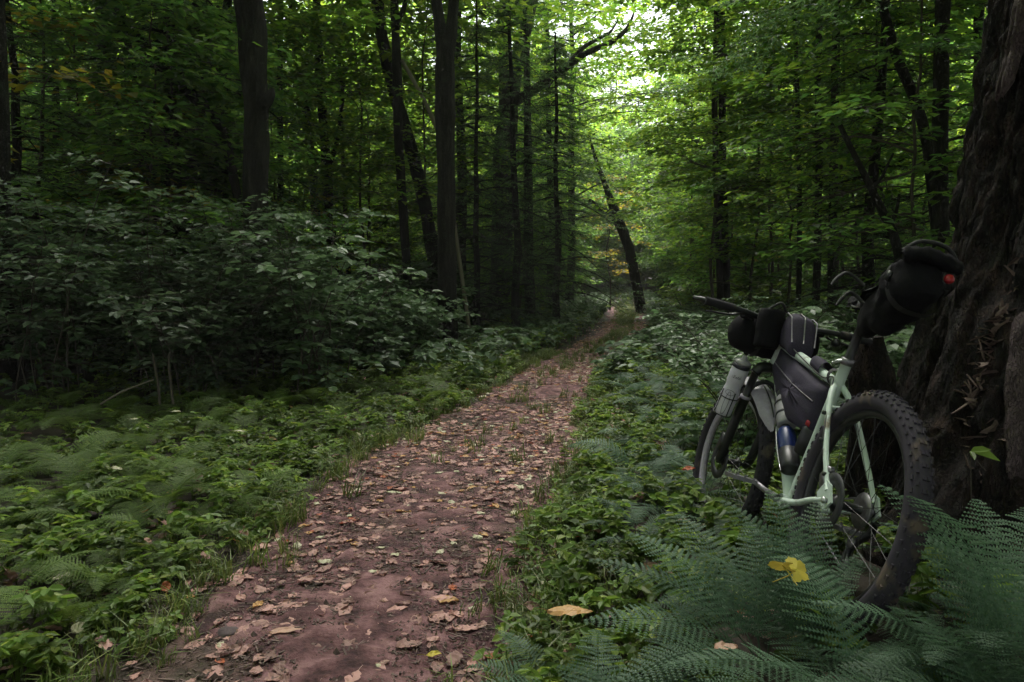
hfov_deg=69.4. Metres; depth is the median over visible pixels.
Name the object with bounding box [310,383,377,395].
fern
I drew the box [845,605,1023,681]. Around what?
fern
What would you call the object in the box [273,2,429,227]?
sapling
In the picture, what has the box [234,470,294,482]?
fern
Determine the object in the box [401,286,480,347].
shrub
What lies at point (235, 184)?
dead tree
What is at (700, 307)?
shrub
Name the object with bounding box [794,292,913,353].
shrub
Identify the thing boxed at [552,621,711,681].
fern
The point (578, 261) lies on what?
sapling
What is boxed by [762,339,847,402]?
shrub
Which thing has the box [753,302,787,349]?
stem bag
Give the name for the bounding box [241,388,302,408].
fern
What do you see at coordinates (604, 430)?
fern
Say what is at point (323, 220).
shrub
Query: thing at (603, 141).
broadleaf tree
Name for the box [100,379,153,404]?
stick
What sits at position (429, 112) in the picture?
dead tree
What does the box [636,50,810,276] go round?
sapling
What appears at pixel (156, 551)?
fern
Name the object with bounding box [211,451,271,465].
fern
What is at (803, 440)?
water bottle
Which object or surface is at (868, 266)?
hemlock tree
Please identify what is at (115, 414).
fern
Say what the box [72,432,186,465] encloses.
fern
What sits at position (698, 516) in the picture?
fern
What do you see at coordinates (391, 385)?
fern
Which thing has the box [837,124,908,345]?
dead tree
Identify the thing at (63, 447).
fern
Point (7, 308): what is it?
shrub
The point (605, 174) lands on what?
broadleaf tree
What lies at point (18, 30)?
sapling
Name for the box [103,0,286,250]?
hemlock tree
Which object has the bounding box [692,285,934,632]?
bicycle
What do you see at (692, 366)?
fern
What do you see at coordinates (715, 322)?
shrub
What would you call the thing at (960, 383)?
old tree
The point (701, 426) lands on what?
fern
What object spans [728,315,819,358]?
handlebar bag
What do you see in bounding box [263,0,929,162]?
sky
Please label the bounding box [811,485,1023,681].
fern
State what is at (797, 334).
top tube bag
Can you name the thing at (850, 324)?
shrub
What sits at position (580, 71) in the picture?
broadleaf tree
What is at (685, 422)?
fern
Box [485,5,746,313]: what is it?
broadleaf tree
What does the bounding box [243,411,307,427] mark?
fern
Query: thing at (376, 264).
shrub
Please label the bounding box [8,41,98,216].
sapling
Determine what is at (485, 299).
shrub
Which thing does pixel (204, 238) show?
shrub
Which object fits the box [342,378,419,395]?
fern
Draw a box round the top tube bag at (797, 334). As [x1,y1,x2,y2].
[779,312,817,357]
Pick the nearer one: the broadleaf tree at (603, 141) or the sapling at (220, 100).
the sapling at (220, 100)
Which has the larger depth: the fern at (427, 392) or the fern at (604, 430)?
the fern at (427, 392)
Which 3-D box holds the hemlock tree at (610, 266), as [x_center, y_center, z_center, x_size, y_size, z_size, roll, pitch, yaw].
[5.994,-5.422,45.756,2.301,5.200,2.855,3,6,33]
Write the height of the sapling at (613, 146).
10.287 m
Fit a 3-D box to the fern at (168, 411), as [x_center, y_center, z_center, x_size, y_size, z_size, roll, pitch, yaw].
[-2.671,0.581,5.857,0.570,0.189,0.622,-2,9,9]
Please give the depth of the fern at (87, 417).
5.89 m
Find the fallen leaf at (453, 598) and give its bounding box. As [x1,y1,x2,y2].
[430,595,458,602]
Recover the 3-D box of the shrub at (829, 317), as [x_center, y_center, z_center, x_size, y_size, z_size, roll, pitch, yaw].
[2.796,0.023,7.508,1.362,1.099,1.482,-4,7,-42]
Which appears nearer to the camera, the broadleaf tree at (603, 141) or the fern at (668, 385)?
the fern at (668, 385)
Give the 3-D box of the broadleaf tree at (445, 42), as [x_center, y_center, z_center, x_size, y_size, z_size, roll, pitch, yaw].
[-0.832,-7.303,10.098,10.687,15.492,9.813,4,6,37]
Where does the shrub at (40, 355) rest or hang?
on the ground
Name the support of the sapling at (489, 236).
on the ground
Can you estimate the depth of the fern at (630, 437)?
4.84 m
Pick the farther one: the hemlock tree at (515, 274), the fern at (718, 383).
the hemlock tree at (515, 274)
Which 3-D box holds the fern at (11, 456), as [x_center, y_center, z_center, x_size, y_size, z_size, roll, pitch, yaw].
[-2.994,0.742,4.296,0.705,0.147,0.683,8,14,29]
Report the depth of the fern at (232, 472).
4.33 m
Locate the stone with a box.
[217,626,238,636]
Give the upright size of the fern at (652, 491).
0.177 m
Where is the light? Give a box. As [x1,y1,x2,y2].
[942,272,954,290]
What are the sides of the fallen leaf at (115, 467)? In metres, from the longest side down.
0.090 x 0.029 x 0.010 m
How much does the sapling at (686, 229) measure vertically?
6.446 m
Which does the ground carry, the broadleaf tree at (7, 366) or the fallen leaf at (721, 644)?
the broadleaf tree at (7, 366)
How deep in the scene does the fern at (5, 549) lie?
2.84 m
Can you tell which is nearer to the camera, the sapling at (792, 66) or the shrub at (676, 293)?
the sapling at (792, 66)
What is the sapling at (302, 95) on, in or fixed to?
on the ground
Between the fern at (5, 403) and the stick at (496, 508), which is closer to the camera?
the stick at (496, 508)
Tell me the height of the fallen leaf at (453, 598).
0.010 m
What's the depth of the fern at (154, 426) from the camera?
5.14 m
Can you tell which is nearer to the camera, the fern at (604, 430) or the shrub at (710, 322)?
the fern at (604, 430)
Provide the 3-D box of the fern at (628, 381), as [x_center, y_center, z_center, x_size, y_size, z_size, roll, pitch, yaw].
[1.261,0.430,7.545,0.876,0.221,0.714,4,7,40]
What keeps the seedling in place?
on the ground
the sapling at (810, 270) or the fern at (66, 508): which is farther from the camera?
the sapling at (810, 270)
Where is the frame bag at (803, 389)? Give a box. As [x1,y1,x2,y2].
[772,349,837,431]
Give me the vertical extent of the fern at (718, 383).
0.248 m
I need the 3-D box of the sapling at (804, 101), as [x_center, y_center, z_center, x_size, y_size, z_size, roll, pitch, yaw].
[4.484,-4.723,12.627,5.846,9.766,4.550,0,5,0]
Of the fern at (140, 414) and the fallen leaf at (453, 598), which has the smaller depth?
the fallen leaf at (453, 598)
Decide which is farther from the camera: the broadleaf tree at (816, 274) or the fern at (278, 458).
the broadleaf tree at (816, 274)
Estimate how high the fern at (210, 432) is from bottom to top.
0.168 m
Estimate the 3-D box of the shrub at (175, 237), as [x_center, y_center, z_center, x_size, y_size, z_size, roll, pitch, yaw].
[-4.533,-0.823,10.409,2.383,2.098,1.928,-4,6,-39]
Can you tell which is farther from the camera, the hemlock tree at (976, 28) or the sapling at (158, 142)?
the sapling at (158, 142)
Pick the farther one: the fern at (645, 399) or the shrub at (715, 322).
the shrub at (715, 322)
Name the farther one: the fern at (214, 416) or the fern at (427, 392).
the fern at (427, 392)
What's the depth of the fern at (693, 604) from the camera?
2.29 m
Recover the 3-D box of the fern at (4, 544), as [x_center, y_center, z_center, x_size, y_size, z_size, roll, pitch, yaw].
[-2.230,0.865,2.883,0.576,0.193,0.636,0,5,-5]
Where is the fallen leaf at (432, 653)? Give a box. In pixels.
[419,650,440,656]
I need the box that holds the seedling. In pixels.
[968,446,999,602]
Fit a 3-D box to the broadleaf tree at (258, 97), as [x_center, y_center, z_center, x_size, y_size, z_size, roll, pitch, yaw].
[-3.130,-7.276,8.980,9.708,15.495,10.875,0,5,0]
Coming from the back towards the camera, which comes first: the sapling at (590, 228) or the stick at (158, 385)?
the sapling at (590, 228)
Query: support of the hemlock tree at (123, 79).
on the ground
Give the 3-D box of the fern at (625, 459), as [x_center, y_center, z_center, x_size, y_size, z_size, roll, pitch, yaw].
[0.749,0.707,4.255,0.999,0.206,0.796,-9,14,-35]
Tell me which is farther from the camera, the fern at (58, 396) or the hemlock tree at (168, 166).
the hemlock tree at (168, 166)
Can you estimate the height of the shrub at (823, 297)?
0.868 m
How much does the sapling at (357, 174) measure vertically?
6.371 m
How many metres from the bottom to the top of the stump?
0.889 m
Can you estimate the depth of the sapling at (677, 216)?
15.48 m
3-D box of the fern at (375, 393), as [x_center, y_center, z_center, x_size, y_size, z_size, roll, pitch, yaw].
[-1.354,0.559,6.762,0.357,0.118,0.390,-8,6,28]
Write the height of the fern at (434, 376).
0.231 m
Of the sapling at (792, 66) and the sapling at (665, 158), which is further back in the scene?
the sapling at (665, 158)
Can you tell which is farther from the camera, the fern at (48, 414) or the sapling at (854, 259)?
the sapling at (854, 259)
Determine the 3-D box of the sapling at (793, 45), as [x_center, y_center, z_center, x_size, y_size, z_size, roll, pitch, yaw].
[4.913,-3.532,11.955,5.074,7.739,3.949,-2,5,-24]
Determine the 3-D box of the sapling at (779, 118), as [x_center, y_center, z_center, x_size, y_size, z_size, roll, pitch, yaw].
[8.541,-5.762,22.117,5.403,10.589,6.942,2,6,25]
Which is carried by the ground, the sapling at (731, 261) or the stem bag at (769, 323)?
the sapling at (731, 261)
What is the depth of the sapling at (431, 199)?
18.70 m
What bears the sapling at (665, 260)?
on the ground
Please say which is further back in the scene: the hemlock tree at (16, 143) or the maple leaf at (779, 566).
the hemlock tree at (16, 143)
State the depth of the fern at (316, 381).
7.43 m
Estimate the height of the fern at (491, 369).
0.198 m
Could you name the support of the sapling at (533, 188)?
on the ground
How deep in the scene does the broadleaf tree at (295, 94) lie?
13.96 m
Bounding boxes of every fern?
[0,396,57,411]
[0,403,37,420]
[0,430,122,481]
[0,441,74,484]
[0,445,57,462]
[0,468,56,495]
[0,485,48,535]
[0,489,155,537]
[0,496,88,533]
[0,512,58,559]
[0,539,18,549]
[0,548,16,599]
[0,550,100,614]
[0,586,67,658]
[1,419,52,435]
[2,439,45,446]
[3,450,109,507]
[9,410,60,421]
[9,548,169,594]
[16,452,141,490]
[16,590,124,636]
[17,538,100,580]
[29,404,137,436]
[30,387,100,403]
[41,442,82,453]
[46,389,127,409]
[70,403,117,425]
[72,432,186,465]
[76,463,246,518]
[78,404,174,426]
[80,413,143,442]
[81,395,166,415]
[84,501,218,558]
[92,378,163,394]
[93,454,230,504]
[94,456,201,487]
[95,538,216,564]
[97,414,191,448]
[103,397,143,406]
[115,405,174,419]
[126,438,217,480]
[131,396,224,426]
[151,388,233,420]
[154,405,270,434]
[157,424,244,454]
[159,496,274,542]
[165,426,204,439]
[167,463,247,487]
[178,412,277,435]
[184,409,245,417]
[204,468,312,513]
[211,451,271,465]
[212,397,266,405]
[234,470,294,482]
[236,390,306,413]
[240,447,324,469]
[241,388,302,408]
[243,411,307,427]
[244,419,335,434]
[245,399,286,418]
[245,438,273,454]
[269,367,316,387]
[276,365,332,381]
[284,387,354,405]
[291,376,344,386]
[291,402,342,419]
[292,433,331,449]
[302,418,344,431]
[305,399,393,429]
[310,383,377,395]
[322,424,386,438]
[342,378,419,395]
[355,392,388,407]
[357,402,399,415]
[360,381,418,393]
[385,389,459,407]
[389,380,470,401]
[401,385,442,390]
[408,365,480,388]
[443,367,505,378]
[456,374,496,385]
[468,630,607,681]
[475,359,512,375]
[480,629,630,681]
[510,347,554,355]
[540,340,567,348]
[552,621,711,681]
[569,437,731,497]
[581,496,706,538]
[583,514,966,681]
[587,372,682,388]
[589,522,693,556]
[590,352,675,372]
[592,434,714,460]
[595,381,676,395]
[597,427,682,443]
[597,454,689,491]
[601,383,677,403]
[604,472,747,521]
[612,389,715,410]
[615,366,649,380]
[619,450,709,474]
[622,402,698,425]
[630,445,740,476]
[638,370,698,386]
[639,500,733,535]
[644,417,728,430]
[651,574,838,640]
[652,382,718,398]
[658,460,743,500]
[661,519,776,566]
[662,423,752,444]
[663,532,964,681]
[668,358,722,372]
[669,375,724,392]
[672,400,732,421]
[676,389,718,403]
[685,490,862,666]
[693,435,777,456]
[706,498,789,534]
[736,444,844,474]
[742,419,847,450]
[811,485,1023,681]
[813,614,1023,681]
[824,554,1013,625]
[824,639,904,681]
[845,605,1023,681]
[858,507,1023,681]
[870,592,1023,681]
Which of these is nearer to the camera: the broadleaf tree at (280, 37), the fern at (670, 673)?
the fern at (670, 673)
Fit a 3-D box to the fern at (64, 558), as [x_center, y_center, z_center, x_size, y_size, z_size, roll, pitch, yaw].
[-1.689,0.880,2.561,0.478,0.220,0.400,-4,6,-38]
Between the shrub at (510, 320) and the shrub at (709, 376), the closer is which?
the shrub at (709, 376)
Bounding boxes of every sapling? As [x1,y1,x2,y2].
[0,0,210,335]
[6,0,229,345]
[8,0,125,270]
[8,3,90,268]
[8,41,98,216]
[10,43,118,193]
[11,94,194,323]
[21,0,339,309]
[83,6,243,253]
[98,0,362,281]
[189,2,378,253]
[191,14,377,284]
[193,116,307,235]
[266,0,470,274]
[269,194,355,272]
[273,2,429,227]
[273,118,368,271]
[284,77,434,286]
[285,59,429,279]
[309,7,456,272]
[319,35,434,276]
[335,99,424,274]
[338,16,520,260]
[347,78,433,285]
[376,104,468,279]
[390,19,584,268]
[433,92,557,245]
[466,103,586,289]
[466,149,597,308]
[466,169,546,296]
[488,108,602,293]
[512,178,600,294]
[513,172,594,281]
[520,169,608,294]
[536,160,603,292]
[536,213,598,293]
[540,0,886,316]
[558,176,606,260]
[575,0,780,304]
[575,175,667,310]
[605,0,900,301]
[619,90,737,278]
[626,0,972,311]
[635,140,796,303]
[636,0,892,300]
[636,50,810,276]
[639,206,682,286]
[639,241,668,283]
[641,149,706,282]
[651,145,767,288]
[656,117,746,249]
[657,157,776,290]
[678,0,986,305]
[685,120,795,285]
[688,0,987,281]
[688,105,811,272]
[690,15,910,306]
[694,0,864,276]
[705,90,848,288]
[709,0,961,296]
[725,0,987,318]
[730,30,962,295]
[744,149,824,287]
[754,182,860,286]
[761,203,825,284]
[763,0,986,290]
[779,97,927,285]
[793,8,973,292]
[845,59,973,274]
[885,60,973,243]
[892,9,985,239]
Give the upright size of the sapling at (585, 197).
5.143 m
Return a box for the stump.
[843,336,901,499]
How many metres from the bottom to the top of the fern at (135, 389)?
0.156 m
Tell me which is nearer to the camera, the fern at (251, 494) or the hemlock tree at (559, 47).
the fern at (251, 494)
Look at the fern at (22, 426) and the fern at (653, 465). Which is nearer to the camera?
the fern at (653, 465)
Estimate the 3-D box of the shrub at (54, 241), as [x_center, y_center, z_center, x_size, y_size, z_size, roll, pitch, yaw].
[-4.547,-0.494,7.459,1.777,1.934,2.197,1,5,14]
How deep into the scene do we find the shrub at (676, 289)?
21.40 m
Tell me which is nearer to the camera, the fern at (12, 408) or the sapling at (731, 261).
the fern at (12, 408)
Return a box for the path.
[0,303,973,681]
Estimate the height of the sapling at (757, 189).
5.681 m
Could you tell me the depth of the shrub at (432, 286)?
13.25 m
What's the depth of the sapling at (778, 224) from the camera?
16.24 m
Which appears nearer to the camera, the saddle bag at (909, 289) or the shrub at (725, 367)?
the saddle bag at (909, 289)
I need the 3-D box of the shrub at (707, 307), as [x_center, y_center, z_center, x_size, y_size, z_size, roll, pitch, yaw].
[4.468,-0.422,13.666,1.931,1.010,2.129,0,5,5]
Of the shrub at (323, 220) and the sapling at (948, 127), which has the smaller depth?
the shrub at (323, 220)
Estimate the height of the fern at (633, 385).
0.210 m
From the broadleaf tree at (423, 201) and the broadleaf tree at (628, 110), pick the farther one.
the broadleaf tree at (628, 110)
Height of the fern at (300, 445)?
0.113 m
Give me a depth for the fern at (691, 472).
3.89 m
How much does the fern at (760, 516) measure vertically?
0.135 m
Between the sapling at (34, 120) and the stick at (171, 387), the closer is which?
the stick at (171, 387)
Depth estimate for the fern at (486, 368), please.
8.46 m
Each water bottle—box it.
[715,355,750,415]
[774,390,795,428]
[794,420,812,456]
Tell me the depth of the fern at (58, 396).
6.45 m
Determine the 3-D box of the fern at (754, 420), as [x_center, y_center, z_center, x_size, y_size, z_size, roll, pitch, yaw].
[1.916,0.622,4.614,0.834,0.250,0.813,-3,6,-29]
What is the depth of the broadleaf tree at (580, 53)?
17.83 m
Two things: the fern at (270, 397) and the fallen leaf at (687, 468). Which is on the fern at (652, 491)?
the fallen leaf at (687, 468)
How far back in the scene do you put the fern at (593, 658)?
2.00 m
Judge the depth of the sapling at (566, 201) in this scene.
30.58 m
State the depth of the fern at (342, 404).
6.13 m
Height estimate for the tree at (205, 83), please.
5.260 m
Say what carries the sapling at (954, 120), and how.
on the ground
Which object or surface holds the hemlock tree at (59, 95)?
on the ground
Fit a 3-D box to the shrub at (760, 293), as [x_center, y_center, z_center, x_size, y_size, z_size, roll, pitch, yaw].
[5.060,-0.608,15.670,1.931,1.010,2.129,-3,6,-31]
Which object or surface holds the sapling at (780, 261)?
on the ground
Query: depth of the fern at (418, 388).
7.40 m
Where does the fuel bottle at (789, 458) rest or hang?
on the bicycle
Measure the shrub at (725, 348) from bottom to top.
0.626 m
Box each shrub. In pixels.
[0,151,162,403]
[0,172,47,354]
[0,199,176,384]
[0,268,27,348]
[4,257,168,375]
[14,211,124,365]
[19,253,313,406]
[26,230,134,359]
[59,252,240,380]
[70,188,301,387]
[81,265,220,369]
[85,271,177,361]
[103,253,223,338]
[104,186,287,365]
[114,204,235,346]
[145,202,351,393]
[190,247,326,378]
[191,204,358,352]
[217,207,442,395]
[230,203,368,350]
[258,260,389,374]
[296,261,411,346]
[301,287,452,369]
[307,295,367,339]
[309,257,401,296]
[336,272,434,330]
[339,283,396,303]
[344,265,426,308]
[365,286,451,361]
[376,260,475,333]
[393,261,463,326]
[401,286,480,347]
[462,282,511,327]
[465,325,515,338]
[486,314,523,332]
[615,306,840,460]
[654,288,716,310]
[655,306,722,343]
[658,318,731,348]
[658,320,732,368]
[659,286,707,306]
[660,284,748,309]
[665,304,731,327]
[668,282,706,306]
[676,297,734,316]
[678,325,849,432]
[683,285,773,302]
[683,319,730,358]
[686,302,790,327]
[686,336,755,380]
[695,273,795,297]
[699,290,792,315]
[707,278,812,307]
[708,290,858,374]
[710,289,811,308]
[715,273,795,301]
[717,287,807,317]
[723,298,807,316]
[723,305,811,327]
[740,275,804,306]
[753,298,795,307]
[756,301,855,347]
[761,291,826,308]
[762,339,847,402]
[781,307,827,352]
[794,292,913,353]
[801,287,856,325]
[820,319,910,380]
[832,325,914,429]
[885,321,915,346]
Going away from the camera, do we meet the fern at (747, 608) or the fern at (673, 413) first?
the fern at (747, 608)
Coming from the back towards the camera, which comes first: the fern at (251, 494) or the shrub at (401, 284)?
the shrub at (401, 284)
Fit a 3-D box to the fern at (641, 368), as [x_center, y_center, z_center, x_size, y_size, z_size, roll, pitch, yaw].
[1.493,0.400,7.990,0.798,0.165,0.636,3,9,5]
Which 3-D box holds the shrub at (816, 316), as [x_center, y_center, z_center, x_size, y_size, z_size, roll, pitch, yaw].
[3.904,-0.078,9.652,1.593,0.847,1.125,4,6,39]
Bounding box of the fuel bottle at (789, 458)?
[777,424,799,475]
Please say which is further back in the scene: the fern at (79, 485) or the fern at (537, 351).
the fern at (537, 351)
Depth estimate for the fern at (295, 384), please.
7.72 m
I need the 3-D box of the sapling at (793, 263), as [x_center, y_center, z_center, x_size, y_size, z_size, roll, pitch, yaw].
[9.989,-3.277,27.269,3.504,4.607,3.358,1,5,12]
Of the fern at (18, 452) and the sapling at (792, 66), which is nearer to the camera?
the fern at (18, 452)
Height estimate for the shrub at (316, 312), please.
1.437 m
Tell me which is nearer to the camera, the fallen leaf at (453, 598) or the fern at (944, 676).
the fern at (944, 676)
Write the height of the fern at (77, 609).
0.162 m
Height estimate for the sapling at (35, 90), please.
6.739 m
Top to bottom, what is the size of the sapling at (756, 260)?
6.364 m
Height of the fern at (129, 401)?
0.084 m
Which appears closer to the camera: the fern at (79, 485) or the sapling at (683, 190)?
the fern at (79, 485)
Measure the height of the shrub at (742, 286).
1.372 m
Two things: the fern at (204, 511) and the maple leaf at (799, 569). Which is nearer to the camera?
the maple leaf at (799, 569)
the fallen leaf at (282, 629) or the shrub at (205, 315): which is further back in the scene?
the shrub at (205, 315)
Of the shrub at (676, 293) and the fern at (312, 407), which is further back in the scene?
the shrub at (676, 293)
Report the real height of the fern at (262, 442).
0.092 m
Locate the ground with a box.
[0,277,1023,681]
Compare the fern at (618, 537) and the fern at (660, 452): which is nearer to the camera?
the fern at (618, 537)
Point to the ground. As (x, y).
(866, 581)
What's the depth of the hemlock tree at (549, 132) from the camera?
21.36 m
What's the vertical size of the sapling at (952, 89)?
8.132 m
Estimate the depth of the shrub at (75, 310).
8.04 m
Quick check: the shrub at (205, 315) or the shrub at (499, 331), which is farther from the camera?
the shrub at (499, 331)
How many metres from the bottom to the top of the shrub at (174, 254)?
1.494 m
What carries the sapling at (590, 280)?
on the ground
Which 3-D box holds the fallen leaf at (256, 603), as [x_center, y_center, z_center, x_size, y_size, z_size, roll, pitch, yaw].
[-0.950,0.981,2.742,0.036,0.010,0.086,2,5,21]
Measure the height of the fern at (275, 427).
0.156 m
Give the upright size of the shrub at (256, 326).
1.979 m
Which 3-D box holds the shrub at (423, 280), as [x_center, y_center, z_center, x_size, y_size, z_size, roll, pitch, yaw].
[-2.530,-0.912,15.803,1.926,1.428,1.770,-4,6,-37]
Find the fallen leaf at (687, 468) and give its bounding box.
[679,466,695,469]
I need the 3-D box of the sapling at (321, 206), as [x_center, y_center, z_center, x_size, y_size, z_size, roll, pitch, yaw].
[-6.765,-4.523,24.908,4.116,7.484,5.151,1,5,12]
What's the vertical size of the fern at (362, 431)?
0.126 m
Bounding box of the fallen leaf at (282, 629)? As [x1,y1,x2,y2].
[263,627,302,633]
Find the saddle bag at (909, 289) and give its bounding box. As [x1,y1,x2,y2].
[830,239,963,337]
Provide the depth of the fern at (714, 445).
4.67 m
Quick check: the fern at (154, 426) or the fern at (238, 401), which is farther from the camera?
the fern at (238, 401)
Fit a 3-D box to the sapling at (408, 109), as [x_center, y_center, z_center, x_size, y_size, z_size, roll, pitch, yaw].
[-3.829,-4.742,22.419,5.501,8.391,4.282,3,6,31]
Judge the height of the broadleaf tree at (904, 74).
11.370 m
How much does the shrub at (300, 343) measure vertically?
1.906 m
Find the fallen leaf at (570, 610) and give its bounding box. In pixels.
[538,604,592,615]
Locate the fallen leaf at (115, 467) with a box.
[105,466,121,469]
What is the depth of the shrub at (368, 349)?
9.09 m
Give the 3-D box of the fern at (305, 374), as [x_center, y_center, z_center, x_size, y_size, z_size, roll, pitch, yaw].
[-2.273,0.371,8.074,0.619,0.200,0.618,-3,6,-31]
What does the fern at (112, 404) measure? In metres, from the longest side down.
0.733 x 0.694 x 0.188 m
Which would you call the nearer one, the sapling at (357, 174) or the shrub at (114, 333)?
the shrub at (114, 333)
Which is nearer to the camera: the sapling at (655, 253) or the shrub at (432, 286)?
the shrub at (432, 286)
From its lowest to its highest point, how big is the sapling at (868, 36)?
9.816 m
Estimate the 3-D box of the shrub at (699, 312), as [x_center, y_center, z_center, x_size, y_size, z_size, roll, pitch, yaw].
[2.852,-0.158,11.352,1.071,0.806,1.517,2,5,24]
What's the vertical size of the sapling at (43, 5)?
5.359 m
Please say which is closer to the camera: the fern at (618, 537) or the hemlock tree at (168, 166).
the fern at (618, 537)
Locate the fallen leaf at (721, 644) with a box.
[702,641,737,649]
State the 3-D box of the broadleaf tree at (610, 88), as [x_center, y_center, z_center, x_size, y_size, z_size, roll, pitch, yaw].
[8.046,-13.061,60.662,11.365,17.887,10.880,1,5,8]
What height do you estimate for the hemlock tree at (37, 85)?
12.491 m
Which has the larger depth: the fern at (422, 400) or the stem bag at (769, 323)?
the fern at (422, 400)
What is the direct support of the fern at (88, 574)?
on the ground
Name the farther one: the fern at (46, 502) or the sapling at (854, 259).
the sapling at (854, 259)
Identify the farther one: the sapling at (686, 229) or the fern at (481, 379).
the sapling at (686, 229)
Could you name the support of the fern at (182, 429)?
on the ground
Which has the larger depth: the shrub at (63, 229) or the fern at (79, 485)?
the shrub at (63, 229)
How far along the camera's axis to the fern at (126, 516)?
3.37 m
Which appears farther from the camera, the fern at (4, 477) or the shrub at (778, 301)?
the shrub at (778, 301)
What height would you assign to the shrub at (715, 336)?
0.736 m
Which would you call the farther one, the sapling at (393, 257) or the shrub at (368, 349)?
the sapling at (393, 257)
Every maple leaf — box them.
[768,561,796,584]
[773,557,808,582]
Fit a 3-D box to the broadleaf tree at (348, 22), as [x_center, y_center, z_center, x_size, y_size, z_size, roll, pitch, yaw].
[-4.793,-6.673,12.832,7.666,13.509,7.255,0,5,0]
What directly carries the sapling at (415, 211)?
on the ground
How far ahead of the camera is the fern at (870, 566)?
2.14 m
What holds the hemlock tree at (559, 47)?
on the ground
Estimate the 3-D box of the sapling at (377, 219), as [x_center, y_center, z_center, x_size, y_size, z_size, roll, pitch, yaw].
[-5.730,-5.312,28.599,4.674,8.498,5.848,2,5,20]
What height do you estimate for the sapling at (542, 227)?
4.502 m
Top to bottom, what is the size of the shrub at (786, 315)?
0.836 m
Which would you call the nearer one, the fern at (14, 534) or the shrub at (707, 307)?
the fern at (14, 534)
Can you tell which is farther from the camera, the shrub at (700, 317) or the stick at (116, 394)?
the shrub at (700, 317)
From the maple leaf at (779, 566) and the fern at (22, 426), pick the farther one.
the fern at (22, 426)
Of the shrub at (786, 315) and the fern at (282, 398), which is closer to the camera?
the fern at (282, 398)
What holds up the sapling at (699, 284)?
on the ground
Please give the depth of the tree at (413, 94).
13.71 m
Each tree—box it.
[0,0,18,382]
[4,0,143,370]
[8,0,300,350]
[10,0,164,348]
[10,0,420,235]
[10,1,146,233]
[12,0,287,331]
[17,0,466,250]
[19,0,351,342]
[22,0,201,337]
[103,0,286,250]
[113,7,242,230]
[127,36,156,245]
[138,1,317,250]
[212,0,380,268]
[221,0,524,294]
[233,0,274,367]
[268,0,551,298]
[273,0,539,291]
[345,0,578,298]
[364,0,602,179]
[396,1,570,348]
[401,59,471,334]
[409,0,657,323]
[415,0,668,318]
[431,0,458,349]
[431,0,597,326]
[467,0,710,303]
[471,0,643,315]
[484,32,634,331]
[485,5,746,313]
[533,22,615,173]
[563,75,648,289]
[577,99,620,288]
[580,49,653,159]
[590,218,628,289]
[591,0,798,315]
[596,72,652,281]
[604,41,700,287]
[604,97,653,164]
[607,6,743,289]
[616,0,987,255]
[636,0,795,315]
[696,0,910,305]
[696,0,933,305]
[736,0,980,386]
[806,0,986,315]
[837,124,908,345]
[842,0,1023,578]
[932,0,950,253]
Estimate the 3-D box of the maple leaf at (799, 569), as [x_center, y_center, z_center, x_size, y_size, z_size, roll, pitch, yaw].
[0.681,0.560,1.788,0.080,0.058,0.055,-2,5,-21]
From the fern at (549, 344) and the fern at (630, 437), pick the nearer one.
the fern at (630, 437)
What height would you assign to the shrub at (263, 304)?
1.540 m
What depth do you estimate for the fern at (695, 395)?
6.50 m
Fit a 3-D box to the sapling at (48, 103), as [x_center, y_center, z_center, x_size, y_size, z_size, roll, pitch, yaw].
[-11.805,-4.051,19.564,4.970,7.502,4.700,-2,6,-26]
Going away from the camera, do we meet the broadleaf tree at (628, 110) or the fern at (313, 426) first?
the fern at (313, 426)
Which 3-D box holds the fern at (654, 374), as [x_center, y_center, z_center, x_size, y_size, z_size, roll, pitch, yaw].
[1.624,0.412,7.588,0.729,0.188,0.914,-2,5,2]
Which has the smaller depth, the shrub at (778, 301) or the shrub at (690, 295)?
the shrub at (778, 301)
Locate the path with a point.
(392, 551)
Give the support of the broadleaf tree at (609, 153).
on the ground
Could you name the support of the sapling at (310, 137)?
on the ground
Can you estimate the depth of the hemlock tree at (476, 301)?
13.22 m
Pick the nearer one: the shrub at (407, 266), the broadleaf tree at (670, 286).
the shrub at (407, 266)
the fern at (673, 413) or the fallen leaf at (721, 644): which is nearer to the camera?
the fallen leaf at (721, 644)
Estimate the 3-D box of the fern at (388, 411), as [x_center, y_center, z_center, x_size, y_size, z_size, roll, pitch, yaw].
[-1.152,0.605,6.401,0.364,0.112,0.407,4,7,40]
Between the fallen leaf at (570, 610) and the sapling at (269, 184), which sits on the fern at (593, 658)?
the fallen leaf at (570, 610)
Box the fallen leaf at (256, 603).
[246,600,263,609]
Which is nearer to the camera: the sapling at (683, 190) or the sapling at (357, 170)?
the sapling at (357, 170)
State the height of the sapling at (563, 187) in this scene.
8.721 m
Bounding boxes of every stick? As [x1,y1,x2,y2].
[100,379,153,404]
[152,353,160,403]
[168,353,174,403]
[483,507,508,510]
[617,536,658,575]
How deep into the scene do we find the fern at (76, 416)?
5.47 m
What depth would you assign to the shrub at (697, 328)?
9.38 m

